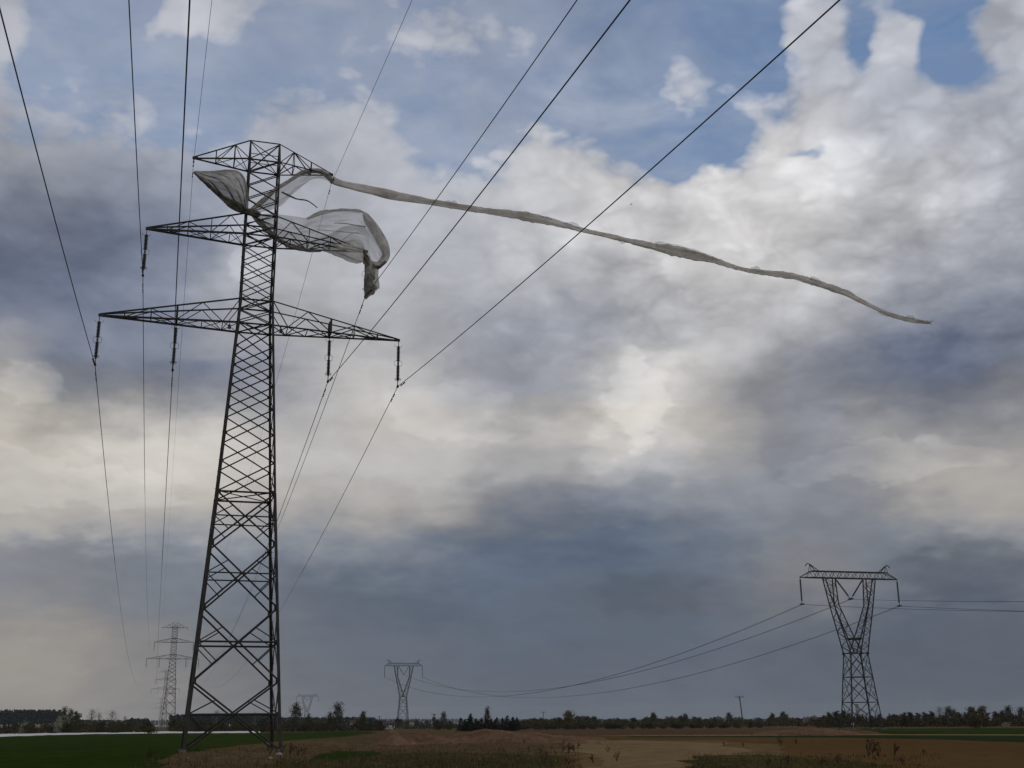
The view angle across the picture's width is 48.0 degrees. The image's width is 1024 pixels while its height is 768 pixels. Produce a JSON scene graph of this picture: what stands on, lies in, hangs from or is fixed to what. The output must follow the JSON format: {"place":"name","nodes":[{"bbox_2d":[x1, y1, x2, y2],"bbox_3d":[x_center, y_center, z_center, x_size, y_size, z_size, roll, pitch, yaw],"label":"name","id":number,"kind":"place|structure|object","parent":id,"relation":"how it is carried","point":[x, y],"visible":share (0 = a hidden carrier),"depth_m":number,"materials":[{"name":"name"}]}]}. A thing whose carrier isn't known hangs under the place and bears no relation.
{"place":"outdoors","nodes":[
{"label":"outdoors","id":0,"kind":"place"},
{"bbox_2d":[0,731,375,767],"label":"green field","id":1,"kind":"structure","parent":0,"point":[91,751],"depth_m":98.27,"materials":[{"name":"green plant"}]},
{"bbox_2d":[22,722,41,733],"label":"shrub","id":2,"kind":"object","parent":1,"relation":"on","point":[26,727],"visible":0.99,"depth_m":267.43,"materials":[{"name":"green plant"}]},
{"bbox_2d":[44,723,61,732],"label":"shrub","id":3,"kind":"object","parent":1,"relation":"on","point":[50,728],"visible":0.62,"depth_m":274.15,"materials":[{"name":"green plant"}]},
{"bbox_2d":[52,716,64,732],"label":"blossoming shrub","id":4,"kind":"object","parent":1,"relation":"on","point":[59,724],"visible":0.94,"depth_m":268.43,"materials":[{"name":"grey plant"}]},
{"bbox_2d":[60,722,76,732],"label":"shrub","id":5,"kind":"object","parent":1,"relation":"on","point":[69,728],"visible":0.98,"depth_m":268.44,"materials":[{"name":"green plant"}]},
{"bbox_2d":[102,721,121,732],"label":"shrub","id":6,"kind":"object","parent":1,"relation":"on","point":[110,726],"visible":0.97,"depth_m":269.50,"materials":[{"name":"green plant"}]},
{"bbox_2d":[142,721,157,733],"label":"shrub","id":7,"kind":"object","parent":1,"relation":"on","point":[149,725],"visible":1,"depth_m":261.69,"materials":[{"name":"green plant"}]},
{"bbox_2d":[314,722,330,731],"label":"shrub","id":8,"kind":"object","parent":1,"relation":"on","point":[319,728],"visible":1,"depth_m":278.63,"materials":[{"name":"green plant"}]},
{"bbox_2d":[329,701,346,731],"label":"leafy tree","id":9,"kind":"object","parent":1,"relation":"on","point":[338,724],"visible":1,"depth_m":288.16,"materials":[{"name":"green plant"}]},
{"bbox_2d":[0,0,1023,727],"label":"sky","id":10,"kind":"structure","parent":0,"point":[638,456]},
{"bbox_2d":[14,724,1023,767],"bbox_3d":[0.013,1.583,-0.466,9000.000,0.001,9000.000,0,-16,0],"label":"ground","id":11,"kind":"structure","parent":0,"point":[314,751],"depth_m":83.47,"materials":[{"name":"brown soil"}]},
{"bbox_2d":[0,709,61,727],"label":"pine wood","id":12,"kind":"object","parent":11,"relation":"on","point":[33,716],"visible":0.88,"depth_m":864.00,"materials":[{"name":"green plant"}]},
{"bbox_2d":[56,706,69,722],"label":"leafy tree","id":13,"kind":"object","parent":11,"relation":"on","point":[64,714],"visible":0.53,"depth_m":317.31,"materials":[{"name":"green plant"}]},
{"bbox_2d":[66,708,73,725],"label":"leafy tree","id":14,"kind":"object","parent":11,"relation":"on","point":[71,714],"visible":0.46,"depth_m":322.04,"materials":[{"name":"green plant"}]},
{"bbox_2d":[0,724,147,733],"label":"undergrowth","id":15,"kind":"object","parent":11,"relation":"on","point":[82,729],"visible":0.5,"depth_m":278.37,"materials":[{"name":"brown plant"}]},
{"bbox_2d":[70,711,82,725],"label":"leafy tree","id":16,"kind":"object","parent":11,"relation":"on","point":[76,718],"visible":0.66,"depth_m":316.69,"materials":[{"name":"green plant"}]},
{"bbox_2d":[85,708,99,724],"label":"bare tree","id":17,"kind":"object","parent":11,"relation":"on","point":[94,712],"visible":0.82,"depth_m":384.54,"materials":[{"name":"grey plant"}]},
{"bbox_2d":[93,721,106,732],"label":"shrub","id":18,"kind":"object","parent":11,"relation":"on","point":[101,723],"visible":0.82,"depth_m":280.87,"materials":[{"name":"green plant"}]},
{"bbox_2d":[80,719,126,727],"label":"pine wood","id":19,"kind":"object","parent":11,"relation":"on","point":[103,720],"visible":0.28,"depth_m":788.16,"materials":[{"name":"green plant"}]},
{"bbox_2d":[105,710,117,727],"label":"bare tree","id":20,"kind":"object","parent":11,"relation":"on","point":[111,720],"visible":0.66,"depth_m":384.47,"materials":[{"name":"grey plant"}]},
{"bbox_2d":[116,722,129,731],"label":"shrub","id":21,"kind":"object","parent":11,"relation":"on","point":[122,728],"visible":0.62,"depth_m":276.99,"materials":[{"name":"green plant"}]},
{"bbox_2d":[0,731,259,736],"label":"crop cover","id":22,"kind":"object","parent":11,"relation":"on","point":[17,734],"visible":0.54,"depth_m":261.72,"materials":[{"name":"white plastic"}]},
{"bbox_2d":[126,717,149,725],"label":"pine wood","id":23,"kind":"object","parent":11,"relation":"on","point":[137,721],"visible":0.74,"depth_m":767.41,"materials":[{"name":"green plant"}]},
{"bbox_2d":[149,720,168,726],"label":"pine wood","id":24,"kind":"object","parent":11,"relation":"on","point":[154,721],"visible":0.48,"depth_m":2210.37,"materials":[{"name":"green plant"}]},
{"bbox_2d":[153,670,179,727],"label":"lattice pylon","id":25,"kind":"object","parent":11,"relation":"on","point":[165,699],"visible":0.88,"depth_m":930.23,"materials":[{"name":"metal"}]},
{"bbox_2d":[146,623,198,729],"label":"lattice pylon","id":26,"kind":"object","parent":11,"relation":"on","point":[172,654],"visible":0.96,"depth_m":509.14,"materials":[{"name":"metal"}]},
{"bbox_2d":[166,720,178,726],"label":"shrub","id":27,"kind":"object","parent":11,"relation":"on","point":[174,722],"visible":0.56,"depth_m":318.78,"materials":[{"name":"green plant"}]},
{"bbox_2d":[171,720,183,731],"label":"shrub","id":28,"kind":"object","parent":11,"relation":"on","point":[179,727],"visible":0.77,"depth_m":295.11,"materials":[{"name":"green plant"}]},
{"bbox_2d":[194,720,205,731],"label":"shrub","id":29,"kind":"object","parent":11,"relation":"on","point":[201,722],"visible":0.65,"depth_m":284.50,"materials":[{"name":"green plant"}]},
{"bbox_2d":[204,721,219,731],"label":"shrub","id":30,"kind":"object","parent":11,"relation":"on","point":[210,724],"visible":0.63,"depth_m":279.51,"materials":[{"name":"green plant"}]},
{"bbox_2d":[167,714,281,727],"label":"pine wood","id":31,"kind":"object","parent":11,"relation":"on","point":[246,719],"visible":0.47,"depth_m":767.48,"materials":[{"name":"green plant"}]},
{"bbox_2d":[230,722,241,730],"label":"shrub","id":32,"kind":"object","parent":11,"relation":"on","point":[234,727],"visible":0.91,"depth_m":288.42,"materials":[{"name":"green plant"}]},
{"bbox_2d":[93,140,400,751],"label":"lattice pylon","id":33,"kind":"object","parent":11,"relation":"on","point":[272,521],"visible":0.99,"depth_m":85.40,"materials":[{"name":"metal"}]},
{"bbox_2d":[0,8,145,683],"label":"power line","id":34,"kind":"object","parent":33,"relation":"hanging from","point":[61,246],"visible":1,"depth_m":52.04,"materials":[{"name":"metal"}]},
{"bbox_2d":[128,0,151,653],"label":"power line","id":35,"kind":"object","parent":33,"relation":"hanging from","point":[140,229],"visible":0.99,"depth_m":69.25,"materials":[{"name":"metal"}]},
{"bbox_2d":[156,0,190,683],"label":"power line","id":36,"kind":"object","parent":33,"relation":"hanging from","point":[178,239],"visible":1,"depth_m":50.60,"materials":[{"name":"metal"}]},
{"bbox_2d":[163,1,211,611],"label":"power line","id":37,"kind":"object","parent":33,"relation":"hanging from","point":[190,208],"visible":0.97,"depth_m":90.66,"materials":[{"name":"metal"}]},
{"bbox_2d":[188,1,411,630],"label":"power line","id":38,"kind":"object","parent":33,"relation":"hanging from","point":[325,204],"visible":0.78,"depth_m":91.05,"materials":[{"name":"metal"}]},
{"bbox_2d":[217,0,576,655],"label":"power line","id":39,"kind":"object","parent":33,"relation":"hanging from","point":[370,290],"visible":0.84,"depth_m":66.81,"materials":[{"name":"metal"}]},
{"bbox_2d":[188,0,630,679],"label":"power line","id":40,"kind":"object","parent":33,"relation":"hanging from","point":[464,214],"visible":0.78,"depth_m":44.26,"materials":[{"name":"metal"}]},
{"bbox_2d":[225,0,839,683],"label":"power line","id":41,"kind":"object","parent":33,"relation":"hanging from","point":[597,216],"visible":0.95,"depth_m":46.53,"materials":[{"name":"metal"}]},
{"bbox_2d":[193,168,931,324],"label":"torn fleece","id":42,"kind":"object","parent":33,"relation":"attached to","point":[228,188],"visible":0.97,"depth_m":92.92,"materials":[{"name":"grey fabric"}]},
{"bbox_2d":[253,722,266,731],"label":"shrub","id":43,"kind":"object","parent":11,"relation":"on","point":[260,726],"visible":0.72,"depth_m":278.31,"materials":[{"name":"green plant"}]},
{"bbox_2d":[166,722,386,731],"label":"undergrowth","id":44,"kind":"object","parent":11,"relation":"on","point":[353,726],"visible":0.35,"depth_m":299.00,"materials":[{"name":"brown plant"}]},
{"bbox_2d":[285,703,304,731],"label":"leafy tree","id":45,"kind":"object","parent":11,"relation":"on","point":[295,718],"visible":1,"depth_m":287.94,"materials":[{"name":"green plant"}]},
{"bbox_2d":[299,721,311,731],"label":"shrub","id":46,"kind":"object","parent":11,"relation":"on","point":[306,725],"visible":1,"depth_m":288.10,"materials":[{"name":"green plant"}]},
{"bbox_2d":[296,693,316,716],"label":"delta pylon","id":47,"kind":"object","parent":11,"relation":"on","point":[304,703],"visible":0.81,"depth_m":1108.02,"materials":[{"name":"metal"}]},
{"bbox_2d":[265,742,382,747],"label":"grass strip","id":48,"kind":"object","parent":11,"relation":"on","point":[346,744],"visible":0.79,"depth_m":90.21,"materials":[{"name":"green plant"}]},
{"bbox_2d":[281,716,375,726],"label":"pine wood","id":49,"kind":"object","parent":11,"relation":"on","point":[348,719],"visible":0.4,"depth_m":817.31,"materials":[{"name":"green plant"}]},
{"bbox_2d":[325,711,333,731],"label":"leafy tree","id":50,"kind":"object","parent":11,"relation":"on","point":[329,716],"visible":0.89,"depth_m":292.61,"materials":[{"name":"green plant"}]},
{"bbox_2d":[135,741,581,767],"bbox_3d":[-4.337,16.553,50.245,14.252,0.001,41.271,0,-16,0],"label":"grass verge","id":51,"kind":"object","parent":11,"relation":"on","point":[463,756],"depth_m":52.92,"materials":[{"name":"brown plant"}]},
{"bbox_2d":[313,751,380,759],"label":"grass patch","id":52,"kind":"object","parent":51,"relation":"on","point":[354,755],"visible":0.83,"depth_m":65.05,"materials":[{"name":"plant"}]},
{"bbox_2d":[358,710,367,730],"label":"leafy tree","id":53,"kind":"object","parent":11,"relation":"on","point":[362,717],"visible":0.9,"depth_m":297.41,"materials":[{"name":"green plant"}]},
{"bbox_2d":[361,723,372,730],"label":"shrub","id":54,"kind":"object","parent":11,"relation":"on","point":[369,728],"visible":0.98,"depth_m":287.09,"materials":[{"name":"green plant"}]},
{"bbox_2d":[372,720,385,730],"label":"shrub","id":55,"kind":"object","parent":11,"relation":"on","point":[376,722],"visible":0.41,"depth_m":300.42,"materials":[{"name":"green plant"}]},
{"bbox_2d":[384,719,394,728],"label":"house","id":56,"kind":"structure","parent":11,"relation":"on","point":[389,724],"depth_m":401.97,"materials":[{"name":"brick"}]},
{"bbox_2d":[384,660,422,721],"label":"delta pylon","id":57,"kind":"object","parent":11,"relation":"on","point":[406,706],"visible":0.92,"depth_m":541.71,"materials":[{"name":"metal"}]},
{"bbox_2d":[375,730,456,744],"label":"earth mound","id":58,"kind":"object","parent":11,"relation":"on","point":[390,737],"visible":0.94,"depth_m":98.00,"materials":[{"name":"brown soil"}]},
{"bbox_2d":[433,720,441,729],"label":"shrub","id":59,"kind":"object","parent":11,"relation":"on","point":[437,726],"visible":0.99,"depth_m":316.19,"materials":[{"name":"green plant"}]},
{"bbox_2d":[439,711,448,729],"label":"leafy tree","id":60,"kind":"object","parent":11,"relation":"on","point":[444,723],"visible":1,"depth_m":316.54,"materials":[{"name":"green plant"}]},
{"bbox_2d":[445,720,453,729],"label":"shrub","id":61,"kind":"object","parent":11,"relation":"on","point":[449,725],"visible":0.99,"depth_m":316.01,"materials":[{"name":"green plant"}]},
{"bbox_2d":[381,721,528,728],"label":"undergrowth","id":62,"kind":"object","parent":11,"relation":"on","point":[413,726],"visible":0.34,"depth_m":400.12,"materials":[{"name":"green plant"}]},
{"bbox_2d":[456,718,463,731],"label":"conifer tree","id":63,"kind":"object","parent":11,"relation":"on","point":[460,729],"visible":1,"depth_m":249.10,"materials":[{"name":"green plant"}]},
{"bbox_2d":[463,713,474,731],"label":"conifer tree","id":64,"kind":"object","parent":11,"relation":"on","point":[470,723],"visible":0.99,"depth_m":248.97,"materials":[{"name":"green plant"}]},
{"bbox_2d":[484,706,492,725],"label":"leafy tree","id":65,"kind":"object","parent":11,"relation":"on","point":[487,713],"visible":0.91,"depth_m":251.63,"materials":[{"name":"green plant"}]},
{"bbox_2d":[497,718,506,729],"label":"conifer tree","id":66,"kind":"object","parent":11,"relation":"on","point":[501,726],"visible":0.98,"depth_m":249.06,"materials":[{"name":"green plant"}]},
{"bbox_2d":[447,729,562,743],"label":"earth mound","id":67,"kind":"object","parent":11,"relation":"on","point":[491,736],"visible":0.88,"depth_m":103.32,"materials":[{"name":"brown soil"}]},
{"bbox_2d":[503,715,512,730],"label":"conifer tree","id":68,"kind":"object","parent":11,"relation":"on","point":[506,723],"visible":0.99,"depth_m":249.17,"materials":[{"name":"green plant"}]},
{"bbox_2d":[514,717,522,729],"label":"conifer tree","id":69,"kind":"object","parent":11,"relation":"on","point":[517,727],"visible":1,"depth_m":249.17,"materials":[{"name":"green plant"}]},
{"bbox_2d":[529,723,542,729],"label":"shrub","id":70,"kind":"object","parent":11,"relation":"on","point":[537,726],"visible":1,"depth_m":296.74,"materials":[{"name":"green plant"}]},
{"bbox_2d":[554,717,563,728],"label":"shrub","id":71,"kind":"object","parent":11,"relation":"on","point":[559,724],"visible":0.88,"depth_m":321.06,"materials":[{"name":"green plant"}]},
{"bbox_2d":[516,732,606,740],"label":"earth mound","id":72,"kind":"object","parent":11,"relation":"on","point":[573,737],"visible":0.36,"depth_m":112.99,"materials":[{"name":"brown soil"}]},
{"bbox_2d":[349,732,842,743],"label":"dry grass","id":73,"kind":"structure","parent":11,"relation":"on","point":[576,735],"depth_m":133.35,"materials":[{"name":"brown plant"}]},
{"bbox_2d":[517,716,815,727],"bbox_3d":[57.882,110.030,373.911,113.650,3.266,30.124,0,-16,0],"label":"undergrowth","id":74,"kind":"object","parent":11,"relation":"on","point":[784,722],"visible":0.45,"depth_m":369.59,"materials":[{"name":"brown plant"}]},
{"bbox_2d":[673,715,686,722],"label":"shrub","id":75,"kind":"object","parent":11,"relation":"on","point":[681,719],"visible":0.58,"depth_m":402.06,"materials":[{"name":"green plant"}]},
{"bbox_2d":[375,718,1016,724],"bbox_3d":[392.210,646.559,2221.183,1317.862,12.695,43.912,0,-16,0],"label":"pine wood","id":76,"kind":"object","parent":11,"relation":"on","point":[479,720],"visible":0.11,"depth_m":2217.00,"materials":[{"name":"green plant"}]},
{"bbox_2d":[753,727,859,735],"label":"earth mound","id":77,"kind":"object","parent":11,"relation":"on","point":[808,731],"visible":0.92,"depth_m":140.55,"materials":[{"name":"brown soil"}]},
{"bbox_2d":[678,751,946,767],"bbox_3d":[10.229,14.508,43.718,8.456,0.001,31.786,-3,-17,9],"label":"grass verge","id":78,"kind":"object","parent":11,"relation":"on","point":[758,757],"depth_m":47.20,"materials":[{"name":"brown plant"}]},
{"bbox_2d":[626,735,1023,741],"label":"verge","id":79,"kind":"structure","parent":11,"relation":"on","point":[1006,738],"depth_m":115.97,"materials":[{"name":"plant"}]},
{"bbox_2d":[824,712,833,726],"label":"leafy tree","id":80,"kind":"object","parent":11,"relation":"on","point":[830,715],"visible":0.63,"depth_m":287.52,"materials":[{"name":"green plant"}]},
{"bbox_2d":[832,711,840,726],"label":"leafy tree","id":81,"kind":"object","parent":11,"relation":"on","point":[836,715],"visible":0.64,"depth_m":291.41,"materials":[{"name":"green plant"}]},
{"bbox_2d":[898,712,911,726],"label":"leafy tree","id":82,"kind":"object","parent":11,"relation":"on","point":[904,718],"visible":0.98,"depth_m":277.85,"materials":[{"name":"green plant"}]},
{"bbox_2d":[907,712,917,726],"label":"leafy tree","id":83,"kind":"object","parent":11,"relation":"on","point":[912,716],"visible":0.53,"depth_m":282.57,"materials":[{"name":"green plant"}]},
{"bbox_2d":[811,713,1023,727],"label":"trees","id":84,"kind":"object","parent":11,"relation":"on","point":[821,722],"visible":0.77,"depth_m":280.32,"materials":[{"name":"green plant"}]},
{"bbox_2d":[914,713,922,721],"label":"leafy tree","id":85,"kind":"object","parent":11,"relation":"on","point":[917,717],"visible":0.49,"depth_m":287.74,"materials":[{"name":"green plant"}]},
{"bbox_2d":[942,706,955,726],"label":"leafy tree","id":86,"kind":"object","parent":11,"relation":"on","point":[949,711],"visible":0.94,"depth_m":278.15,"materials":[{"name":"green plant"}]},
{"bbox_2d":[951,709,962,725],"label":"leafy tree","id":87,"kind":"object","parent":11,"relation":"on","point":[954,718],"visible":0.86,"depth_m":279.79,"materials":[{"name":"green plant"}]},
{"bbox_2d":[964,706,982,726],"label":"leafy tree","id":88,"kind":"object","parent":11,"relation":"on","point":[971,712],"visible":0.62,"depth_m":244.67,"materials":[{"name":"green plant"}]},
{"bbox_2d":[975,705,991,726],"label":"leafy tree","id":89,"kind":"object","parent":11,"relation":"on","point":[980,714],"visible":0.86,"depth_m":247.14,"materials":[{"name":"green plant"}]},
{"bbox_2d":[1002,705,1013,724],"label":"leafy tree","id":90,"kind":"object","parent":11,"relation":"on","point":[1008,708],"visible":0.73,"depth_m":287.99,"materials":[{"name":"green plant"}]},
{"bbox_2d":[1012,706,1023,725],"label":"leafy tree","id":91,"kind":"object","parent":11,"relation":"on","point":[1021,711],"visible":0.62,"depth_m":288.04,"materials":[{"name":"green plant"}]},
{"bbox_2d":[544,740,789,767],"bbox_3d":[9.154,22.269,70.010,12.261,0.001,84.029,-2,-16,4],"label":"dirt track","id":92,"kind":"structure","parent":0,"point":[651,754],"depth_m":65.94,"materials":[{"name":"soil"}]},
{"bbox_2d":[519,729,853,735],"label":"field","id":93,"kind":"structure","parent":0,"point":[591,732],"depth_m":204.43,"materials":[{"name":"soil"}]},
{"bbox_2d":[562,710,577,728],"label":"leafy tree","id":94,"kind":"object","parent":93,"relation":"on","point":[568,716],"visible":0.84,"depth_m":316.46,"materials":[{"name":"green plant"}]},
{"bbox_2d":[545,737,1023,767],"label":"ploughed field","id":95,"kind":"structure","parent":0,"point":[975,754],"depth_m":66.13,"materials":[{"name":"soil"}]},
{"bbox_2d":[864,737,880,753],"bbox_3d":[18.714,18.678,59.655,0.840,0.920,0.581,-4,-17,12],"label":"dry weed plant","id":96,"kind":"object","parent":95,"relation":"on","point":[873,742],"visible":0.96,"depth_m":59.61,"materials":[{"name":"brown plant"}]},
{"bbox_2d":[605,734,1023,735],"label":"field path","id":97,"kind":"structure","parent":0,"point":[792,735],"depth_m":137.68,"materials":[{"name":"soil"}]},
{"bbox_2d":[860,728,1023,733],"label":"green field","id":98,"kind":"structure","parent":0,"point":[954,730],"depth_m":175.80,"materials":[{"name":"green plant"}]},
{"bbox_2d":[799,563,901,729],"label":"delta pylon","id":99,"kind":"object","parent":98,"relation":"on","point":[859,639],"visible":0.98,"depth_m":220.19,"materials":[{"name":"metal"}]},
{"bbox_2d":[389,604,1023,696],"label":"power line","id":100,"kind":"object","parent":99,"relation":"hanging from","point":[719,639],"visible":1,"depth_m":246.31,"materials":[{"name":"metal"}]},
{"bbox_2d":[405,599,1023,691],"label":"power line","id":101,"kind":"object","parent":99,"relation":"hanging from","point":[761,633],"visible":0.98,"depth_m":247.40,"materials":[{"name":"metal"}]},
{"bbox_2d":[428,606,1010,697],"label":"power line","id":102,"kind":"object","parent":99,"relation":"hanging from","point":[736,662],"visible":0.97,"depth_m":274.24,"materials":[{"name":"metal"}]},
{"bbox_2d":[966,715,981,727],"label":"shrub","id":103,"kind":"object","parent":98,"relation":"on","point":[975,721],"visible":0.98,"depth_m":224.85,"materials":[{"name":"green plant"}]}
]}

